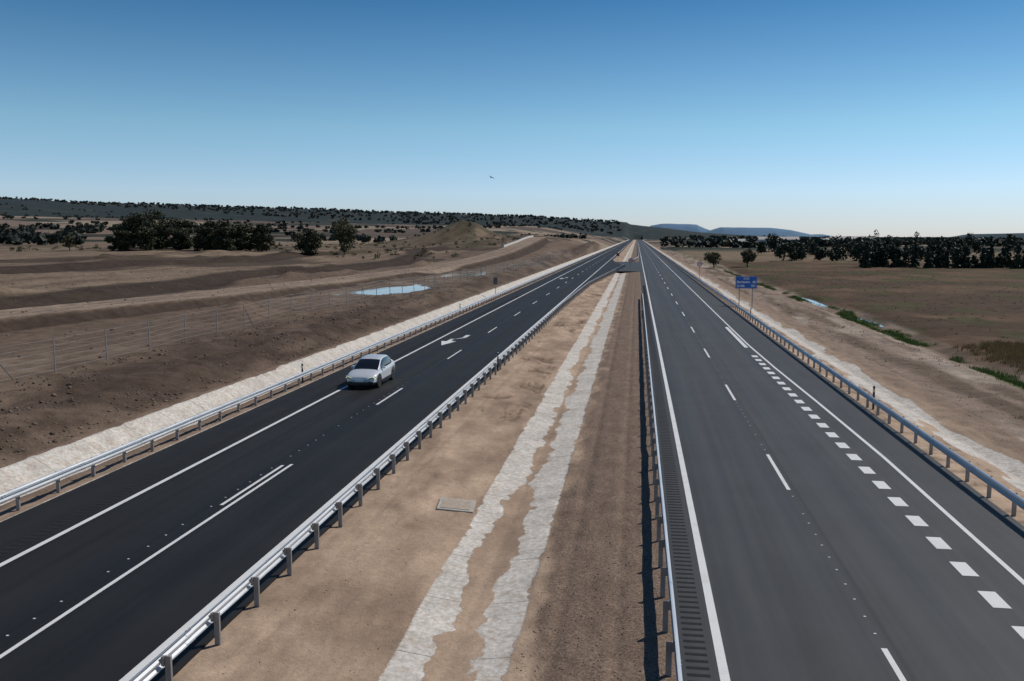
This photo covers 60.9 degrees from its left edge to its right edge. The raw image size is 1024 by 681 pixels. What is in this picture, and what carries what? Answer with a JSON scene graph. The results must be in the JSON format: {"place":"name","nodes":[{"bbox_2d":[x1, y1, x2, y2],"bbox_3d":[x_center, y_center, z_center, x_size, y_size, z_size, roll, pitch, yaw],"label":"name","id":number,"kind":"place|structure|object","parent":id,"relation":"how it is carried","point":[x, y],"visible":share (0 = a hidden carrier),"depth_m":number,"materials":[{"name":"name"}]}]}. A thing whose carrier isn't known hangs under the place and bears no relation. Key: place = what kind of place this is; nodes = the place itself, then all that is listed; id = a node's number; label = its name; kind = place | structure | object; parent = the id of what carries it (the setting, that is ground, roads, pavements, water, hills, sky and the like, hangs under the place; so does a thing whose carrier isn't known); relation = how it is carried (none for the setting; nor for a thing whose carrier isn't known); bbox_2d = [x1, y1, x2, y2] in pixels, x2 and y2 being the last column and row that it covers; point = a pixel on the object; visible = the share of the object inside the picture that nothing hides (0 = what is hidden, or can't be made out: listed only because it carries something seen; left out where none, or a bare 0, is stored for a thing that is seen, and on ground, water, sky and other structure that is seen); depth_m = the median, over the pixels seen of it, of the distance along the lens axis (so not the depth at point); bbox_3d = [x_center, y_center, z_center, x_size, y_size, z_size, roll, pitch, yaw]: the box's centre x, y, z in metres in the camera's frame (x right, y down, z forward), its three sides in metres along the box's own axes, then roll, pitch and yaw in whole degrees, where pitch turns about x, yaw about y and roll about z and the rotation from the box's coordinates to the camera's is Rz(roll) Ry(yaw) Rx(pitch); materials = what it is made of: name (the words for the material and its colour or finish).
{"place":"outdoors","nodes":[
{"label":"outdoors","id":0,"kind":"place"},
{"bbox_2d":[0,240,631,680],"bbox_3d":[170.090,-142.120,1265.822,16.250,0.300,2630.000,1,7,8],"label":"road","id":1,"kind":"structure","parent":0,"point":[340,440],"depth_m":28.22,"materials":[{"name":"black asphalt"}]},
{"bbox_2d":[0,296,517,556],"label":"rumble strip","id":2,"kind":"object","parent":1,"relation":"on","point":[338,384],"visible":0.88,"depth_m":33.89,"materials":[{"name":"concrete"}]},
{"bbox_2d":[346,354,394,386],"bbox_3d":[-8.508,1.762,52.723,2.080,1.638,4.760,1,7,8],"label":"car","id":3,"kind":"object","parent":1,"relation":"on","point":[376,370],"visible":1,"depth_m":51.67,"materials":[{"name":"white paint"}]},
{"bbox_2d":[222,345,552,678],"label":"gravel","id":4,"kind":"structure","parent":0,"point":[388,544],"depth_m":23.61,"materials":[{"name":"gravel"}]},
{"bbox_2d":[173,240,676,680],"bbox_3d":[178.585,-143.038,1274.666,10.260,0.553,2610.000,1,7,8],"label":"median","id":5,"kind":"object","parent":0,"point":[473,588],"visible":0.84,"depth_m":25.17,"materials":[{"name":"soil"}]},
{"bbox_2d":[130,264,624,680],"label":"guardrail","id":6,"kind":"object","parent":5,"relation":"on","point":[162,660],"visible":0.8,"depth_m":24.73,"materials":[{"name":"metal"}]},
{"bbox_2d":[436,497,475,512],"bbox_3d":[-1.901,5.686,29.741,1.240,0.215,1.200,5,8,2],"label":"manhole cover","id":7,"kind":"object","parent":5,"relation":"on","point":[455,504],"visible":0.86,"depth_m":29.61,"materials":[{"name":"concrete"}]},
{"bbox_2d":[497,352,498,370],"bbox_3d":[-0.939,1.405,57.776,0.116,1.250,0.122,1,7,8],"label":"delineator post","id":8,"kind":"object","parent":5,"relation":"on","point":[497,361],"visible":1,"depth_m":57.74,"materials":[{"name":"white plastic"}]},
{"bbox_2d":[516,353,665,680],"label":"gravel","id":9,"kind":"structure","parent":5,"relation":"on","point":[538,667],"depth_m":24.06,"materials":[{"name":"brown gravel"}]},
{"bbox_2d":[616,262,639,270],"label":"median crossover","id":10,"kind":"object","parent":5,"relation":"on","point":[632,266],"visible":0.73,"depth_m":258.62,"materials":[{"name":"asphalt"}]},
{"bbox_2d":[641,293,682,680],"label":"guardrail","id":11,"kind":"object","parent":5,"relation":"on","point":[672,646],"visible":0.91,"depth_m":23.60,"materials":[{"name":"metal"}]},
{"bbox_2d":[0,199,1023,465],"bbox_3d":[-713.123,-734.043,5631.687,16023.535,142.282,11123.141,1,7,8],"label":"ground","id":12,"kind":"structure","parent":0,"point":[66,275],"depth_m":105.98,"materials":[{"name":"brown soil"}]},
{"bbox_2d":[61,235,76,250],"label":"almond tree","id":13,"kind":"object","parent":12,"relation":"on","point":[69,240],"visible":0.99,"depth_m":272.20,"materials":[{"name":"green plant"}]},
{"bbox_2d":[104,230,135,250],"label":"holm oak","id":14,"kind":"object","parent":12,"relation":"on","point":[120,242],"visible":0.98,"depth_m":266.32,"materials":[{"name":"green plant"}]},
{"bbox_2d":[111,221,131,246],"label":"holm oak","id":15,"kind":"object","parent":12,"relation":"on","point":[117,225],"visible":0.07,"depth_m":289.19,"materials":[{"name":"green plant"}]},
{"bbox_2d":[116,212,142,246],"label":"holm oak","id":16,"kind":"object","parent":12,"relation":"on","point":[129,226],"visible":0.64,"depth_m":282.13,"materials":[{"name":"green plant"}]},
{"bbox_2d":[131,226,158,250],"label":"holm oak","id":17,"kind":"object","parent":12,"relation":"on","point":[145,238],"visible":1,"depth_m":267.61,"materials":[{"name":"green plant"}]},
{"bbox_2d":[130,208,163,247],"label":"holm oak","id":18,"kind":"object","parent":12,"relation":"on","point":[152,214],"visible":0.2,"depth_m":284.06,"materials":[{"name":"green plant"}]},
{"bbox_2d":[141,213,179,248],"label":"holm oak","id":19,"kind":"object","parent":12,"relation":"on","point":[162,236],"visible":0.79,"depth_m":276.66,"materials":[{"name":"green plant"}]},
{"bbox_2d":[164,227,190,249],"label":"holm oak","id":20,"kind":"object","parent":12,"relation":"on","point":[178,239],"visible":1,"depth_m":272.23,"materials":[{"name":"green plant"}]},
{"bbox_2d":[173,218,196,246],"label":"holm oak","id":21,"kind":"object","parent":12,"relation":"on","point":[187,225],"visible":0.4,"depth_m":282.20,"materials":[{"name":"green plant"}]},
{"bbox_2d":[193,226,217,250],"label":"holm oak","id":22,"kind":"object","parent":12,"relation":"on","point":[203,238],"visible":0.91,"depth_m":266.46,"materials":[{"name":"green plant"}]},
{"bbox_2d":[193,220,223,246],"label":"holm oak","id":23,"kind":"object","parent":12,"relation":"on","point":[211,224],"visible":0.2,"depth_m":274.24,"materials":[{"name":"green plant"}]},
{"bbox_2d":[209,225,239,250],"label":"holm oak","id":24,"kind":"object","parent":12,"relation":"on","point":[222,242],"visible":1,"depth_m":265.62,"materials":[{"name":"green plant"}]},
{"bbox_2d":[216,220,235,249],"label":"holm oak","id":25,"kind":"object","parent":12,"relation":"on","point":[220,222],"visible":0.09,"depth_m":275.05,"materials":[{"name":"green plant"}]},
{"bbox_2d":[0,286,475,459],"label":"soil clods","id":26,"kind":"object","parent":12,"relation":"on","point":[72,400],"visible":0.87,"depth_m":47.22,"materials":[{"name":"brown soil"}]},
{"bbox_2d":[2,265,477,357],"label":"soil clods","id":27,"kind":"object","parent":12,"relation":"on","point":[179,299],"visible":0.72,"depth_m":102.98,"materials":[{"name":"brown soil"}]},
{"bbox_2d":[233,221,254,250],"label":"holm oak","id":28,"kind":"object","parent":12,"relation":"on","point":[244,236],"visible":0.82,"depth_m":272.05,"materials":[{"name":"green plant"}]},
{"bbox_2d":[249,224,276,251],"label":"holm oak","id":29,"kind":"object","parent":12,"relation":"on","point":[260,237],"visible":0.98,"depth_m":274.66,"materials":[{"name":"green plant"}]},
{"bbox_2d":[9,220,520,259],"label":"scrub","id":30,"kind":"object","parent":12,"relation":"on","point":[19,248],"visible":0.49,"depth_m":309.41,"materials":[{"name":"green plant"}]},
{"bbox_2d":[0,252,552,380],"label":"wire fence","id":31,"kind":"object","parent":12,"relation":"on","point":[53,345],"visible":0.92,"depth_m":70.12,"materials":[{"name":"grey metal"}]},
{"bbox_2d":[290,228,322,255],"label":"holm oak","id":32,"kind":"object","parent":12,"relation":"on","point":[308,241],"visible":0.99,"depth_m":262.41,"materials":[{"name":"green plant"}]},
{"bbox_2d":[0,240,626,521],"bbox_3d":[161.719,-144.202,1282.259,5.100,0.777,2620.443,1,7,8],"label":"concrete gutter","id":33,"kind":"object","parent":12,"relation":"on","point":[31,468],"visible":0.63,"depth_m":42.52,"materials":[{"name":"concrete"}]},
{"bbox_2d":[0,240,627,510],"bbox_3d":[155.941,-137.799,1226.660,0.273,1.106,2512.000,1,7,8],"label":"guardrail","id":34,"kind":"object","parent":33,"relation":"on","point":[56,476],"visible":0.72,"depth_m":40.16,"materials":[{"name":"metal"}]},
{"bbox_2d":[330,217,352,239],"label":"olive tree","id":35,"kind":"object","parent":12,"relation":"on","point":[343,221],"visible":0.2,"depth_m":307.84,"materials":[{"name":"green plant"}]},
{"bbox_2d":[339,242,350,254],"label":"almond tree","id":36,"kind":"object","parent":12,"relation":"on","point":[345,247],"visible":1,"depth_m":269.73,"materials":[{"name":"green plant"}]},
{"bbox_2d":[333,222,357,244],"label":"olive tree","id":37,"kind":"object","parent":12,"relation":"on","point":[343,234],"visible":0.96,"depth_m":291.63,"materials":[{"name":"green plant"}]},
{"bbox_2d":[335,284,429,294],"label":"puddle","id":38,"kind":"object","parent":12,"relation":"on","point":[387,290],"visible":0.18,"depth_m":125.53,"materials":[{"name":"blue liquid"}]},
{"bbox_2d":[442,272,485,276],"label":"puddle","id":39,"kind":"object","parent":12,"relation":"on","point":[464,274],"visible":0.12,"depth_m":179.43,"materials":[{"name":"grey liquid"}]},
{"bbox_2d":[493,277,497,296],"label":"information sign","id":40,"kind":"object","parent":12,"relation":"on","point":[495,280],"visible":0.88,"depth_m":130.53,"materials":[{"name":"grey metal"}]},
{"bbox_2d":[0,196,1023,247],"bbox_3d":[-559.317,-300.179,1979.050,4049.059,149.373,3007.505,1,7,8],"label":"distant trees","id":41,"kind":"object","parent":12,"relation":"on","point":[22,234],"visible":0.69,"depth_m":1107.18,"materials":[{"name":"green plant"}]},
{"bbox_2d":[503,235,532,246],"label":"concrete barrier","id":42,"kind":"object","parent":12,"relation":"on","point":[513,242],"visible":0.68,"depth_m":338.25,"materials":[{"name":"white concrete"}]},
{"bbox_2d":[512,262,540,266],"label":"puddle","id":43,"kind":"object","parent":12,"relation":"on","point":[528,264],"visible":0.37,"depth_m":236.70,"materials":[{"name":"grey liquid"}]},
{"bbox_2d":[697,261,701,276],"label":"speed limit sign","id":44,"kind":"object","parent":12,"relation":"on","point":[699,263],"visible":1,"depth_m":183.67,"materials":[{"name":"white metal"}]},
{"bbox_2d":[703,251,722,267],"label":"almond tree","id":45,"kind":"object","parent":12,"relation":"on","point":[712,258],"visible":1,"depth_m":254.32,"materials":[{"name":"green plant"}]},
{"bbox_2d":[735,276,756,308],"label":"road sign","id":46,"kind":"object","parent":12,"relation":"on","point":[745,281],"visible":1,"depth_m":111.80,"materials":[{"name":"blue metal"}]},
{"bbox_2d":[740,248,756,266],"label":"almond tree","id":47,"kind":"object","parent":12,"relation":"on","point":[747,258],"visible":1,"depth_m":252.69,"materials":[{"name":"green plant"}]},
{"bbox_2d":[800,297,826,306],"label":"puddle","id":48,"kind":"object","parent":12,"relation":"on","point":[814,302],"visible":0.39,"depth_m":124.64,"materials":[{"name":"blue liquid"}]},
{"bbox_2d":[643,240,1023,525],"bbox_3d":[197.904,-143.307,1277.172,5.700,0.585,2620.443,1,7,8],"label":"concrete gutter","id":49,"kind":"object","parent":12,"relation":"on","point":[993,451],"visible":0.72,"depth_m":46.60,"materials":[{"name":"concrete"}]},
{"bbox_2d":[642,240,1023,515],"bbox_3d":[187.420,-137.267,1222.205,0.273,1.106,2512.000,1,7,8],"label":"guardrail","id":50,"kind":"object","parent":49,"relation":"on","point":[1000,488],"visible":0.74,"depth_m":39.65,"materials":[{"name":"metal"}]},
{"bbox_2d":[872,385,874,408],"bbox_3d":[18.688,2.934,44.969,0.116,1.250,0.122,1,7,8],"label":"delineator post","id":51,"kind":"object","parent":49,"relation":"on","point":[873,396],"visible":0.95,"depth_m":44.91,"materials":[{"name":"white plastic"}]},
{"bbox_2d":[858,317,885,326],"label":"puddle","id":52,"kind":"object","parent":12,"relation":"on","point":[873,321],"visible":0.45,"depth_m":96.23,"materials":[{"name":"grey liquid"}]},
{"bbox_2d":[723,269,1023,388],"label":"weeds","id":53,"kind":"object","parent":12,"relation":"on","point":[900,337],"visible":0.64,"depth_m":82.13,"materials":[{"name":"plant"}]},
{"bbox_2d":[755,229,1023,268],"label":"tree row","id":54,"kind":"object","parent":12,"relation":"on","point":[935,254],"visible":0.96,"depth_m":252.72,"materials":[{"name":"green plant"}]},
{"bbox_2d":[781,308,1022,430],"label":"gravel","id":55,"kind":"structure","parent":12,"relation":"on","point":[922,362],"depth_m":62.34,"materials":[{"name":"gravel"}]},
{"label":"walls","id":56,"kind":"object","parent":12,"relation":"on","visible":0},
{"bbox_2d":[758,237,799,239],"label":"roof","id":57,"kind":"structure","parent":56,"relation":"on","point":[787,238],"depth_m":937.70,"materials":[{"name":"tile"}]},
{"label":"walls","id":58,"kind":"object","parent":12,"relation":"on","visible":0},
{"bbox_2d":[829,236,873,238],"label":"roof","id":59,"kind":"structure","parent":58,"relation":"on","point":[852,237],"depth_m":1043.75,"materials":[{"name":"tile"}]},
{"bbox_2d":[0,0,1023,236],"label":"sky","id":60,"kind":"structure","parent":0,"point":[895,118],"materials":[{"name":"blue"}]},
{"bbox_2d":[650,224,709,232],"bbox_3d":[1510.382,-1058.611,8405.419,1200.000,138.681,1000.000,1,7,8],"label":"hills","id":61,"kind":"structure","parent":0,"point":[692,227],"depth_m":8155.61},
{"bbox_2d":[704,227,829,236],"bbox_3d":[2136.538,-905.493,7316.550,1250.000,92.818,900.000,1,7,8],"label":"hills","id":62,"kind":"structure","parent":0,"point":[749,231],"depth_m":7088.17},
{"bbox_2d":[637,240,1023,680],"bbox_3d":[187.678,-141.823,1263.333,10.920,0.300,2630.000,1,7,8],"label":"road","id":63,"kind":"structure","parent":0,"point":[791,603],"depth_m":26.39,"materials":[{"name":"grey asphalt"}]},
{"bbox_2d":[0,242,1023,680],"bbox_3d":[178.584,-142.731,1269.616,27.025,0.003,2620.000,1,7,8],"label":"road markings","id":64,"kind":"object","parent":63,"relation":"on","point":[992,598],"visible":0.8,"depth_m":27.02,"materials":[{"name":"paint"}]},
{"bbox_2d":[643,285,710,680],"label":"rumble strip","id":65,"kind":"object","parent":63,"relation":"on","point":[659,398],"visible":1,"depth_m":24.44,"materials":[{"name":"concrete"}]},
{"bbox_2d":[713,269,1023,417],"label":"stubble grass","id":66,"kind":"structure","parent":0,"point":[897,307],"depth_m":118.46,"materials":[{"name":"brown plant"}]},
{"bbox_2d":[947,233,1023,237],"bbox_3d":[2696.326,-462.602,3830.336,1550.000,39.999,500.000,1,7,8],"label":"hills","id":67,"kind":"structure","parent":0,"point":[1018,235],"depth_m":3800.61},
{"bbox_2d":[951,338,1023,374],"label":"dry grass","id":68,"kind":"structure","parent":0,"point":[1012,351],"depth_m":67.59,"materials":[{"name":"brown plant"}]}
]}

